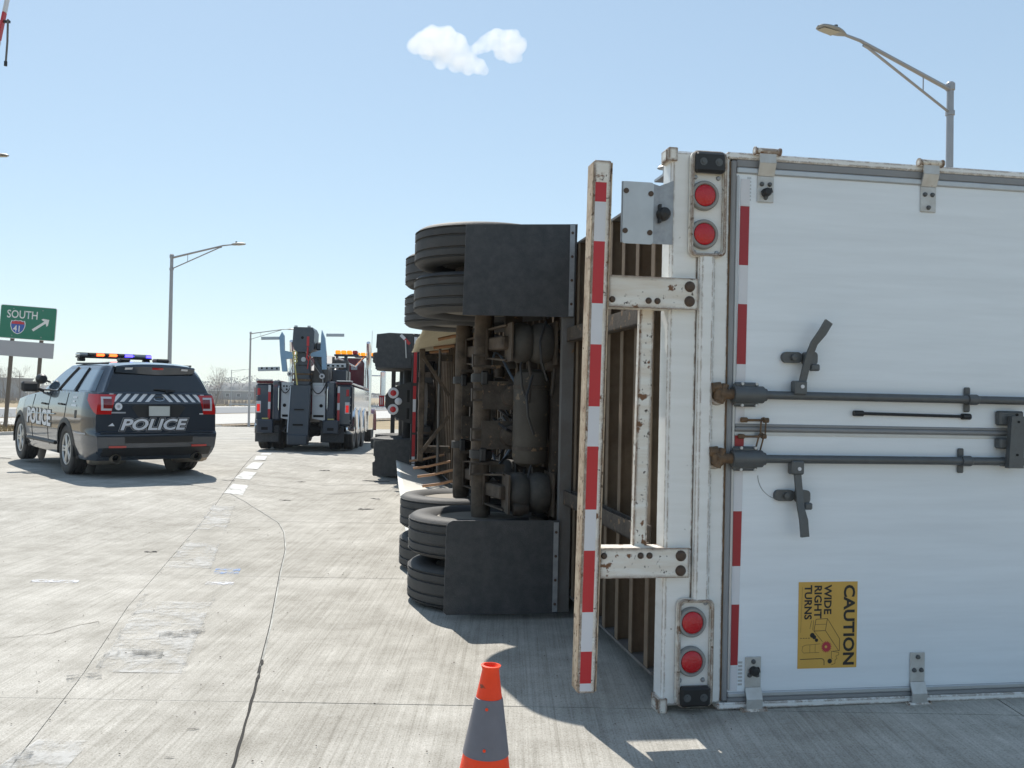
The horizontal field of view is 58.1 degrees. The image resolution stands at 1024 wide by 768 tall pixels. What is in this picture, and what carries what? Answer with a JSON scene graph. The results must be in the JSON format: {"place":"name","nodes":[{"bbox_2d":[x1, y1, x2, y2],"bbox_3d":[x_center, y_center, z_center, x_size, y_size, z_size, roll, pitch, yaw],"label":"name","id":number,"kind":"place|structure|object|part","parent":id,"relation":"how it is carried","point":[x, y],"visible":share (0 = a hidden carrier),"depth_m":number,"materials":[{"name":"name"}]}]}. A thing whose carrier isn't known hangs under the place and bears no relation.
{"place":"outdoors","nodes":[
{"label":"outdoors","id":0,"kind":"place"},
{"bbox_2d":[0,0,10,66],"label":"ramp gate","id":1,"kind":"structure","parent":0,"point":[3,20],"depth_m":20.05,"materials":[{"name":"red plastic"}]},
{"bbox_2d":[0,377,33,397],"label":"grey building","id":2,"kind":"structure","parent":0,"point":[15,388],"depth_m":337.18,"materials":[{"name":"grey"}]},
{"bbox_2d":[0,406,255,408],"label":"road","id":3,"kind":"structure","parent":0,"point":[215,406],"depth_m":214.13,"materials":[{"name":"concrete"}]},
{"bbox_2d":[0,407,386,416],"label":"road","id":4,"kind":"structure","parent":0,"point":[225,410],"depth_m":167.20,"materials":[{"name":"concrete"}]},
{"bbox_2d":[0,410,387,417],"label":"verge","id":5,"kind":"structure","parent":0,"point":[218,413],"depth_m":143.47,"materials":[{"name":"beige plant"}]},
{"bbox_2d":[0,411,390,423],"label":"road","id":6,"kind":"structure","parent":0,"point":[229,418],"depth_m":114.72,"materials":[{"name":"concrete"}]},
{"bbox_2d":[0,393,397,431],"bbox_3d":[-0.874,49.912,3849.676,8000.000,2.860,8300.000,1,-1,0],"label":"ground","id":7,"kind":"structure","parent":0,"point":[381,424],"depth_m":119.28,"materials":[{"name":"beige plant"}]},
{"bbox_2d":[0,153,8,156],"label":"street lamp","id":8,"kind":"object","parent":7,"relation":"on","point":[3,155],"visible":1,"depth_m":30.52,"materials":[{"name":"metal"}]},
{"bbox_2d":[0,366,16,396],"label":"bare tree","id":9,"kind":"object","parent":7,"relation":"on","point":[3,392],"visible":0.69,"depth_m":265.35,"materials":[{"name":"brown plant"}]},
{"bbox_2d":[0,367,34,398],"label":"bare tree","id":10,"kind":"object","parent":7,"relation":"on","point":[17,383],"visible":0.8,"depth_m":239.62,"materials":[{"name":"brown plant"}]},
{"bbox_2d":[0,304,56,427],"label":"highway sign","id":11,"kind":"object","parent":7,"relation":"on","point":[27,322],"visible":0.95,"depth_m":60.08,"materials":[{"name":"metal"}]},
{"bbox_2d":[0,387,384,405],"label":"thicket","id":12,"kind":"object","parent":7,"relation":"on","point":[221,398],"visible":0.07,"depth_m":267.31,"materials":[{"name":"brown plant"}]},
{"bbox_2d":[40,375,384,397],"bbox_3d":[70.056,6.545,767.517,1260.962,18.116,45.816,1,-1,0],"label":"distant wood","id":13,"kind":"object","parent":7,"relation":"on","point":[236,386],"visible":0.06,"depth_m":757.79,"materials":[{"name":"brown plant"}]},
{"bbox_2d":[206,375,220,395],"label":"bare tree","id":14,"kind":"object","parent":7,"relation":"on","point":[214,388],"visible":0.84,"depth_m":282.77,"materials":[{"name":"brown plant"}]},
{"bbox_2d":[211,365,230,404],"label":"bare tree","id":15,"kind":"object","parent":7,"relation":"on","point":[219,382],"visible":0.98,"depth_m":237.68,"materials":[{"name":"brown plant"}]},
{"bbox_2d":[207,390,253,399],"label":"warehouse","id":16,"kind":"structure","parent":7,"relation":"on","point":[239,394],"depth_m":419.93,"materials":[{"name":"grey"}]},
{"bbox_2d":[230,369,248,405],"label":"street lamp","id":17,"kind":"object","parent":7,"relation":"on","point":[231,381],"visible":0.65,"depth_m":219.96,"materials":[{"name":"metal"}]},
{"bbox_2d":[247,329,292,426],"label":"street lamp","id":18,"kind":"object","parent":7,"relation":"on","point":[249,389],"visible":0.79,"depth_m":84.91,"materials":[{"name":"metal"}]},
{"bbox_2d":[229,403,384,407],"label":"guard rail","id":19,"kind":"object","parent":7,"relation":"on","point":[255,404],"visible":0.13,"depth_m":228.09,"materials":[{"name":"silver metal"}]},
{"bbox_2d":[9,418,390,425],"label":"verge","id":20,"kind":"structure","parent":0,"point":[254,424],"depth_m":91.29,"materials":[{"name":"beige plant"}]},
{"bbox_2d":[0,426,1023,767],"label":"road","id":21,"kind":"structure","parent":0,"point":[176,584],"depth_m":5.02,"materials":[{"name":"concrete"}]},
{"bbox_2d":[0,425,221,434],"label":"kerb","id":22,"kind":"structure","parent":21,"relation":"on","point":[6,433],"depth_m":33.84,"materials":[{"name":"grey concrete"}]},
{"bbox_2d":[13,352,215,473],"bbox_3d":[-6.898,0.452,15.671,2.460,1.927,5.188,2,0,-40],"label":"police car","id":23,"kind":"object","parent":21,"relation":"on","point":[82,417],"visible":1,"depth_m":13.90,"materials":[{"name":"paint"}]},
{"bbox_3d":[-7.327,-0.075,14.926,0.173,0.345,1.291,2,0,-40],"label":"front door window","id":24,"kind":"part","parent":23,"relation":"part of","materials":[{"name":"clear glass"}]},
{"bbox_3d":[-6.798,-0.070,14.315,0.166,0.325,0.833,2,0,-40],"label":"rear door window","id":25,"kind":"part","parent":23,"relation":"part of","materials":[{"name":"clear glass"}]},
{"bbox_3d":[-6.218,-0.057,13.675,0.200,0.310,0.605,2,0,-40],"label":"quarter window","id":26,"kind":"part","parent":23,"relation":"part of","materials":[{"name":"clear glass"}]},
{"bbox_3d":[-5.357,-0.048,13.884,1.487,0.330,0.230,2,0,-40],"label":"rear window","id":27,"kind":"part","parent":23,"relation":"part of","materials":[{"name":"black glass"}]},
{"bbox_2d":[167,241,245,363],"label":"street lamp","id":28,"kind":"object","parent":21,"relation":"on","point":[171,269],"visible":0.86,"depth_m":42.95,"materials":[{"name":"metal"}]},
{"bbox_2d":[254,325,385,449],"bbox_3d":[-5.522,0.014,27.454,3.170,3.600,9.657,1,-2,-4],"label":"tow truck","id":29,"kind":"object","parent":21,"relation":"on","point":[323,395],"visible":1,"depth_m":23.13,"materials":[{"name":"silver metal"}]},
{"bbox_2d":[3,476,734,767],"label":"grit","id":30,"kind":"object","parent":21,"relation":"on","point":[273,671],"visible":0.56,"depth_m":4.76,"materials":[{"name":"gravel"}]},
{"bbox_2d":[371,333,436,475],"bbox_3d":[-1.171,0.410,19.741,3.715,2.560,8.747,1,-1,-10],"label":"semi tractor","id":31,"kind":"object","parent":21,"relation":"on","point":[394,354],"visible":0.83,"depth_m":15.25,"materials":[{"name":"metal"}]},
{"bbox_2d":[460,662,509,767],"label":"traffic cone","id":32,"kind":"object","parent":21,"relation":"on","point":[486,744],"visible":1,"depth_m":2.48,"materials":[{"name":"orange plastic"},{"name":"grey reflective sheeting"},{"name":"black rubber"}]},
{"bbox_2d":[396,146,1023,712],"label":"semi trailer","id":33,"kind":"object","parent":21,"relation":"on","point":[732,430],"visible":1,"depth_m":4.44,"materials":[{"name":"white paint"}]},
{"bbox_3d":[2.281,0.860,4.546,2.582,1.213,0.056,1,-1,-10],"label":"door","id":34,"kind":"part","parent":33,"relation":"part of","materials":[{"name":"white metal"}]},
{"bbox_3d":[2.308,-0.364,4.561,2.582,1.187,0.056,1,-1,-10],"label":"door","id":35,"kind":"part","parent":33,"relation":"part of","materials":[{"name":"white metal"}]},
{"bbox_2d":[816,24,954,166],"bbox_3d":[7.942,-2.550,19.450,4.690,9.250,0.340,1,-1,-33],"label":"street lamp","id":36,"kind":"object","parent":21,"relation":"on","point":[836,30],"visible":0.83,"depth_m":20.12,"materials":[{"name":"metal"}]},
{"bbox_2d":[0,0,1023,393],"label":"sky","id":37,"kind":"structure","parent":0,"point":[319,137],"materials":[{"name":"blue"}]}
]}

